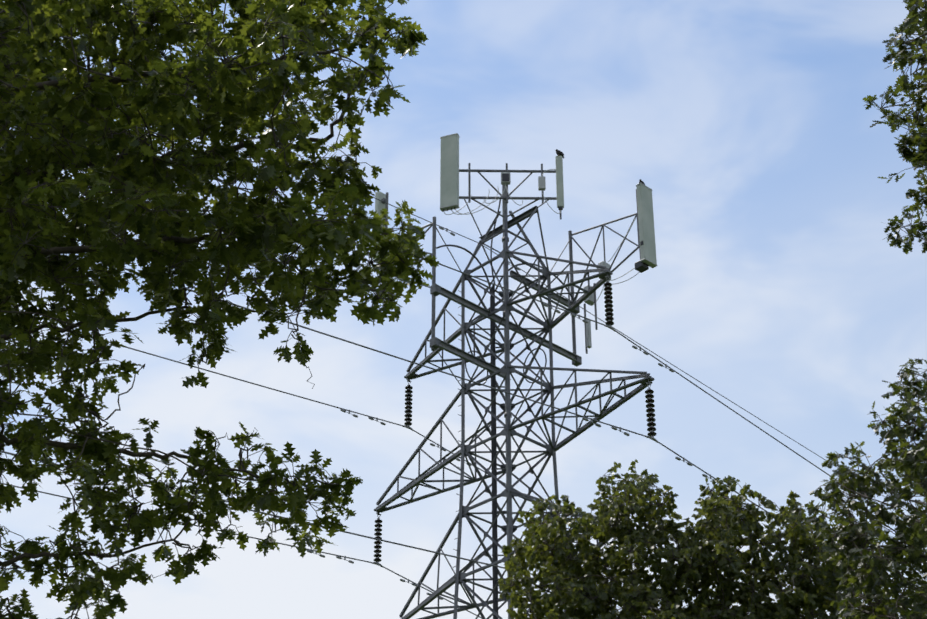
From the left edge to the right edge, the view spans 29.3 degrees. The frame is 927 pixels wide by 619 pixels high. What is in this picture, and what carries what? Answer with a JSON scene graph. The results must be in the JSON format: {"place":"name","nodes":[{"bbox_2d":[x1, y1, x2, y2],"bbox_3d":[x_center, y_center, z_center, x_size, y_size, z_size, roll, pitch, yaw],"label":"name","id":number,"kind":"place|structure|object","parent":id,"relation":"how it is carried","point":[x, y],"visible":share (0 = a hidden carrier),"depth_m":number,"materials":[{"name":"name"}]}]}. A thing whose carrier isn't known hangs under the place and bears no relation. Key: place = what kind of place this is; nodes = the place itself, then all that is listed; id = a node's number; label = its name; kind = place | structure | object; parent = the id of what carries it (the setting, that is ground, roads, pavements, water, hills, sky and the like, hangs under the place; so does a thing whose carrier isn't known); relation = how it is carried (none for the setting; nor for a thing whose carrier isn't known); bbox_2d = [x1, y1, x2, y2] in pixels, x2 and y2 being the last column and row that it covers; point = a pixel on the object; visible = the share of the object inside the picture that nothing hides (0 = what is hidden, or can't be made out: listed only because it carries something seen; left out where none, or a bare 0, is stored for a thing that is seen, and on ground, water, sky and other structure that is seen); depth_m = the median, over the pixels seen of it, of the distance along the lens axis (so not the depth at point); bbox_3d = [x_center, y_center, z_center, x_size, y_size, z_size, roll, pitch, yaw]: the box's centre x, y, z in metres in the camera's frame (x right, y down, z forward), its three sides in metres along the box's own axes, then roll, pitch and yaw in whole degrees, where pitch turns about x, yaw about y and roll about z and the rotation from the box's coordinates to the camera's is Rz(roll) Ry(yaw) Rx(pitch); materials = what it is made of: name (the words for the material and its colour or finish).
{"place":"outdoors","nodes":[
{"label":"outdoors","id":0,"kind":"place"},
{"bbox_2d":[0,0,926,618],"label":"sky","id":1,"kind":"structure","parent":0,"point":[775,285],"materials":[{"name":"blue"}]},
{"label":"ground","id":2,"kind":"structure","parent":0,"visible":0},
{"bbox_2d":[0,0,440,618],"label":"oak tree","id":3,"kind":"object","parent":2,"relation":"on","point":[262,228],"visible":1,"depth_m":18.21,"materials":[{"name":"green plant"}]},
{"bbox_2d":[0,1,305,380],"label":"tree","id":4,"kind":"object","parent":3,"relation":"attached to","point":[140,101],"visible":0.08,"depth_m":21.75,"materials":[{"name":"green plant"}]},
{"bbox_2d":[374,206,653,618],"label":"transmission tower","id":5,"kind":"structure","parent":2,"relation":"on","point":[549,324],"depth_m":46.35,"materials":[{"name":"metal"}]},
{"bbox_2d":[371,513,382,567],"bbox_3d":[-2.343,6.303,48.611,0.378,1.546,0.223,9,-32,-14],"label":"insulator","id":6,"kind":"object","parent":5,"relation":"attached to","point":[377,546],"visible":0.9,"depth_m":48.52,"materials":[{"name":"brown ceramic"}]},
{"bbox_2d":[402,379,413,430],"bbox_3d":[-1.544,2.671,49.828,0.378,1.546,0.223,9,-32,-14],"label":"insulator","id":7,"kind":"object","parent":5,"relation":"attached to","point":[408,410],"visible":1,"depth_m":49.76,"materials":[{"name":"brown ceramic"}]},
{"bbox_2d":[0,57,913,618],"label":"power lines","id":8,"kind":"object","parent":5,"relation":"attached to","point":[660,363],"visible":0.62,"depth_m":43.98,"materials":[{"name":"grey metal"}]},
{"bbox_2d":[383,163,640,618],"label":"antenna mounting frame","id":9,"kind":"object","parent":5,"relation":"attached to","point":[436,343],"visible":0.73,"depth_m":49.04,"materials":[{"name":"grey metal"}]},
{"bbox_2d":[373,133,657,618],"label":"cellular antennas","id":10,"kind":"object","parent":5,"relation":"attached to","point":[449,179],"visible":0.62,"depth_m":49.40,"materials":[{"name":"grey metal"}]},
{"bbox_2d":[556,149,564,158],"bbox_3d":[2.738,-4.453,50.617,0.285,0.257,0.146,9,-32,-15],"label":"bird","id":11,"kind":"object","parent":10,"relation":"attached to","point":[559,153],"visible":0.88,"depth_m":50.57,"materials":[{"name":"brown"}]},
{"bbox_2d":[603,276,615,331],"bbox_3d":[3.700,-0.170,45.198,0.378,1.546,0.223,9,-32,-14],"label":"insulator","id":12,"kind":"object","parent":5,"relation":"attached to","point":[608,306],"visible":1,"depth_m":45.13,"materials":[{"name":"brown ceramic"}]},
{"bbox_2d":[645,382,657,442],"bbox_3d":[4.499,2.456,42.655,0.378,1.546,0.223,9,-32,-14],"label":"insulator","id":13,"kind":"object","parent":5,"relation":"attached to","point":[650,410],"visible":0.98,"depth_m":42.58,"materials":[{"name":"brown ceramic"}]},
{"bbox_2d":[498,459,903,618],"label":"maple tree","id":14,"kind":"object","parent":2,"relation":"on","point":[587,590],"visible":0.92,"depth_m":29.21,"materials":[{"name":"green plant"}]},
{"bbox_2d":[805,0,926,618],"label":"oak tree","id":15,"kind":"object","parent":2,"relation":"on","point":[853,541],"visible":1,"depth_m":21.77,"materials":[{"name":"green plant"}]}
]}

